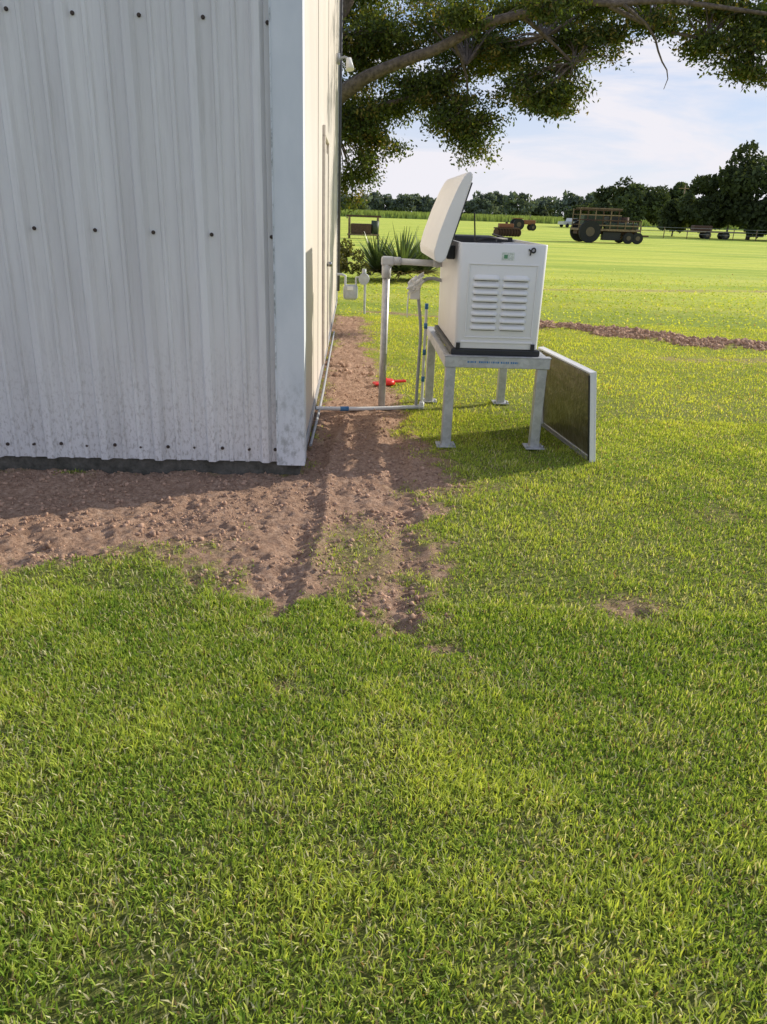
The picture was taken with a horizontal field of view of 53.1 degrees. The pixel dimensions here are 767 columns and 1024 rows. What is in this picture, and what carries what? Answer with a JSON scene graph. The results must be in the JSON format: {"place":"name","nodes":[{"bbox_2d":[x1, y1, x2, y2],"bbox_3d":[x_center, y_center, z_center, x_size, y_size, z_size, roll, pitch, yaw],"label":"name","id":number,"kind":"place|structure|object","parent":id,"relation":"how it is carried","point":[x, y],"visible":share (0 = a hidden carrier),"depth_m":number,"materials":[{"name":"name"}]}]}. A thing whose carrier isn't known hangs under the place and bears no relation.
{"place":"outdoors","nodes":[
{"label":"outdoors","id":0,"kind":"place"},
{"bbox_2d":[0,217,766,1023],"bbox_3d":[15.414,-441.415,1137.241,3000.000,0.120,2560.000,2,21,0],"label":"ground","id":1,"kind":"structure","parent":0,"point":[694,257],"depth_m":3.60,"materials":[{"name":"green plant"}]},
{"bbox_2d":[0,456,301,474],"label":"slab","id":2,"kind":"structure","parent":1,"relation":"on","point":[142,466],"depth_m":4.94,"materials":[{"name":"concrete"}]},
{"bbox_2d":[0,0,276,462],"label":"front wall","id":3,"kind":"structure","parent":2,"relation":"on","point":[125,130],"depth_m":4.40,"materials":[{"name":"metal"}]},
{"bbox_2d":[4,6,276,450],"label":"wall screws","id":4,"kind":"object","parent":3,"relation":"attached to","point":[152,231],"depth_m":4.41,"materials":[{"name":"black metal"}]},
{"bbox_2d":[268,0,277,464],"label":"trim lip","id":5,"kind":"object","parent":3,"relation":"attached to","point":[273,223],"depth_m":4.36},
{"bbox_2d":[270,0,305,465],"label":"corner trim","id":6,"kind":"structure","parent":3,"relation":"attached to","point":[287,24],"depth_m":4.38,"materials":[{"name":"grey metal"}]},
{"bbox_2d":[304,0,317,433],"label":"side wall sheet","id":7,"kind":"object","parent":2,"relation":"on","point":[311,126],"visible":0.44,"depth_m":5.62,"materials":[{"name":"beige paint"}]},
{"bbox_2d":[318,0,318,302],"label":"side seam","id":8,"kind":"object","parent":7,"relation":"attached to","point":[318,151],"visible":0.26,"depth_m":6.37,"materials":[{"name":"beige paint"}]},
{"bbox_2d":[306,302,336,450],"bbox_3d":[-0.679,-2.027,9.320,0.012,0.060,9.110,1,21,-2],"label":"side base flashing","id":9,"kind":"object","parent":2,"relation":"attached to","point":[313,410],"visible":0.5,"depth_m":6.79,"materials":[{"name":"grey metal"}]},
{"bbox_2d":[318,0,328,380],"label":"side wall sheet","id":10,"kind":"object","parent":2,"relation":"on","point":[323,54],"visible":0.33,"depth_m":7.14,"materials":[{"name":"beige paint"}]},
{"bbox_2d":[322,135,325,363],"bbox_3d":[-0.588,-2.527,7.567,0.026,2.130,0.085,1,21,-2],"label":"door jamb","id":11,"kind":"object","parent":10,"relation":"attached to","point":[323,248],"depth_m":7.50,"materials":[{"name":"beige metal"}]},
{"bbox_2d":[323,125,329,144],"bbox_3d":[-0.570,-3.756,7.659,0.028,0.087,1.150,1,21,-2],"label":"door head","id":12,"kind":"object","parent":10,"relation":"attached to","point":[325,132],"depth_m":7.44},
{"bbox_2d":[325,152,327,352],"bbox_3d":[-0.612,-2.674,8.081,0.012,2.030,0.970,1,21,-2],"label":"door leaf","id":13,"kind":"object","parent":10,"relation":"attached to","point":[326,216],"visible":0.49,"depth_m":8.21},
{"bbox_2d":[328,0,334,335],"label":"side wall sheet","id":14,"kind":"object","parent":2,"relation":"on","point":[331,34],"visible":0.44,"depth_m":9.69,"materials":[{"name":"beige paint"}]},
{"bbox_2d":[327,145,329,346],"bbox_3d":[-0.623,-2.915,8.558,0.026,2.130,0.085,1,21,-2],"label":"door jamb","id":15,"kind":"object","parent":14,"relation":"attached to","point":[328,149],"depth_m":8.52,"materials":[{"name":"beige metal"}]},
{"bbox_2d":[328,38,328,123],"bbox_3d":[-0.602,-4.294,8.366,0.004,4.900,0.040,1,21,-3],"label":"side seam","id":16,"kind":"object","parent":14,"relation":"attached to","point":[328,80],"visible":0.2,"depth_m":8.22,"materials":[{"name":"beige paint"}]},
{"bbox_2d":[332,0,338,313],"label":"side wall sheet","id":17,"kind":"object","parent":2,"relation":"on","point":[335,150],"visible":0.33,"depth_m":11.65,"materials":[{"name":"beige paint"}]},
{"bbox_2d":[332,62,334,318],"bbox_3d":[-0.677,-5.136,10.516,0.004,4.900,0.040,1,21,-3],"label":"side seam","id":18,"kind":"object","parent":17,"relation":"attached to","point":[333,184],"visible":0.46,"depth_m":10.74,"materials":[{"name":"beige paint"}]},
{"bbox_2d":[336,0,339,302],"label":"corner trim","id":19,"kind":"structure","parent":17,"relation":"attached to","point":[338,153],"depth_m":12.66,"materials":[{"name":"grey metal"}]},
{"bbox_2d":[337,0,342,290],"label":"conduit riser","id":20,"kind":"object","parent":17,"relation":"attached to","point":[340,128],"visible":1,"depth_m":12.50,"materials":[{"name":"grey metal"}]},
{"bbox_2d":[336,53,353,71],"bbox_3d":[-0.529,-6.199,10.583,0.263,0.218,0.146,4,21,6],"label":"wall light fixture","id":21,"kind":"object","parent":17,"relation":"attached to","point":[349,66],"depth_m":10.55,"materials":[{"name":"white plastic"}]},
{"bbox_2d":[336,269,368,313],"bbox_3d":[-0.517,-3.685,12.841,0.550,0.740,0.190,2,21,0],"label":"gas meter","id":22,"kind":"object","parent":1,"relation":"on","point":[350,292],"visible":0.97,"depth_m":12.76,"materials":[{"name":"grey metal"}]},
{"bbox_2d":[340,238,372,275],"bbox_3d":[-0.883,-6.132,18.554,1.155,0.924,1.017,-3,22,-14],"label":"shrub","id":23,"kind":"object","parent":1,"relation":"on","point":[344,262],"visible":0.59,"depth_m":18.37,"materials":[{"name":"green plant"}]},
{"bbox_2d":[346,215,380,238],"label":"timber rack","id":24,"kind":"object","parent":1,"relation":"on","point":[371,229],"visible":0.97,"depth_m":48.48,"materials":[{"name":"brown wood"}]},
{"bbox_2d":[309,331,423,445],"bbox_3d":[-0.153,-1.480,8.085,0.937,0.067,5.505,1,21,-2],"label":"ground conduit run","id":25,"kind":"object","parent":1,"relation":"on","point":[420,405],"visible":1,"depth_m":6.59,"materials":[{"name":"white plastic"}]},
{"bbox_2d":[348,230,415,277],"bbox_3d":[-0.195,-6.609,19.613,2.138,1.133,2.164,2,21,0],"label":"yucca plant","id":26,"kind":"object","parent":1,"relation":"on","point":[371,259],"visible":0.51,"depth_m":19.36,"materials":[{"name":"green plant"}]},
{"bbox_2d":[0,261,766,1023],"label":"grass","id":27,"kind":"structure","parent":1,"relation":"on","point":[44,615],"depth_m":2.46,"materials":[{"name":"green plant"}]},
{"bbox_2d":[0,319,766,658],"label":"soil clods","id":28,"kind":"object","parent":1,"relation":"on","point":[668,337],"visible":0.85,"depth_m":4.46,"materials":[{"name":"brown soil"}]},
{"bbox_2d":[372,378,405,385],"bbox_3d":[0.065,-1.333,7.644,0.340,0.116,0.150,-6,23,-19],"label":"red funnel tool","id":29,"kind":"object","parent":1,"relation":"on","point":[389,381],"visible":0.58,"depth_m":7.62,"materials":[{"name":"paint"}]},
{"bbox_2d":[369,221,437,279],"bbox_3d":[0.471,-6.535,19.165,2.443,1.328,2.450,2,21,0],"label":"yucca plant","id":30,"kind":"object","parent":1,"relation":"on","point":[403,250],"visible":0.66,"depth_m":18.91,"materials":[{"name":"green plant"}]},
{"bbox_2d":[378,256,441,405],"bbox_3d":[0.241,-1.455,6.477,0.561,1.320,0.081,2,21,1],"label":"conduit post","id":31,"kind":"object","parent":1,"relation":"on","point":[387,262],"visible":0.91,"depth_m":6.35,"materials":[{"name":"metal"}]},
{"bbox_2d":[391,236,439,277],"bbox_3d":[1.024,-6.619,19.671,2.115,1.197,2.076,2,21,0],"label":"yucca plant","id":32,"kind":"object","parent":1,"relation":"on","point":[430,269],"visible":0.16,"depth_m":19.56,"materials":[{"name":"green plant"}]},
{"bbox_2d":[420,172,551,449],"bbox_3d":[0.746,-1.613,6.021,0.887,1.854,1.566,1,21,-2],"label":"standby generator","id":33,"kind":"object","parent":1,"relation":"on","point":[490,295],"visible":1,"depth_m":5.39,"materials":[{"name":"metal"}]},
{"bbox_2d":[406,272,441,405],"bbox_3d":[0.348,-1.428,6.451,0.355,1.135,0.165,2,21,0],"label":"flexible conduit","id":34,"kind":"object","parent":33,"relation":"attached to","point":[415,282],"visible":0.98,"depth_m":6.43,"materials":[{"name":"white plastic"}]},
{"bbox_2d":[341,190,647,219],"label":"distant tree line","id":35,"kind":"object","parent":1,"relation":"on","point":[494,203],"visible":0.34,"depth_m":363.60,"materials":[{"name":"green plant"}]},
{"bbox_2d":[493,222,520,236],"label":"disc harrow","id":36,"kind":"object","parent":1,"relation":"on","point":[504,229],"visible":0.93,"depth_m":67.01,"materials":[{"name":"metal"}]},
{"bbox_2d":[510,215,535,230],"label":"farm tractor","id":37,"kind":"object","parent":1,"relation":"on","point":[520,223],"visible":0.91,"depth_m":100.47,"materials":[{"name":"metal"}]},
{"bbox_2d":[341,209,743,230],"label":"crop field strip","id":38,"kind":"object","parent":1,"relation":"on","point":[464,217],"visible":0.24,"depth_m":238.49,"materials":[{"name":"green plant"}]},
{"bbox_2d":[341,0,766,218],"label":"live oak tree","id":39,"kind":"object","parent":1,"relation":"on","point":[370,36],"visible":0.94,"depth_m":13.74,"materials":[{"name":"green plant"}]},
{"bbox_2d":[538,346,596,462],"bbox_3d":[1.361,-0.833,5.774,0.056,0.645,1.036,-8,23,-6],"label":"generator access panel","id":40,"kind":"object","parent":1,"relation":"on","point":[569,414],"visible":0.91,"depth_m":5.66,"materials":[{"name":"metal"}]},
{"bbox_2d":[558,218,577,227],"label":"pickup truck","id":41,"kind":"object","parent":1,"relation":"on","point":[567,222],"visible":0.51,"depth_m":152.97,"materials":[{"name":"paint"}]},
{"bbox_2d":[570,207,648,243],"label":"farm wagon","id":42,"kind":"object","parent":1,"relation":"on","point":[588,228],"visible":0.99,"depth_m":57.19,"materials":[{"name":"metal"}]},
{"bbox_2d":[563,176,746,231],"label":"roadside trees","id":43,"kind":"object","parent":1,"relation":"on","point":[638,200],"visible":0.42,"depth_m":147.36,"materials":[{"name":"green plant"}]},
{"bbox_2d":[639,226,764,240],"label":"field fence","id":44,"kind":"object","parent":1,"relation":"on","point":[733,235],"visible":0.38,"depth_m":83.20,"materials":[{"name":"brown wood"}]},
{"bbox_2d":[655,140,766,239],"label":"tree grove","id":45,"kind":"object","parent":1,"relation":"on","point":[731,201],"visible":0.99,"depth_m":87.21,"materials":[{"name":"green plant"}]},
{"bbox_2d":[685,225,745,239],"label":"flatbed trailer","id":46,"kind":"object","parent":1,"relation":"on","point":[723,235],"visible":0.87,"depth_m":85.30,"materials":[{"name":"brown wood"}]},
{"bbox_2d":[341,0,766,215],"label":"sky","id":47,"kind":"structure","parent":0,"point":[639,128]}
]}

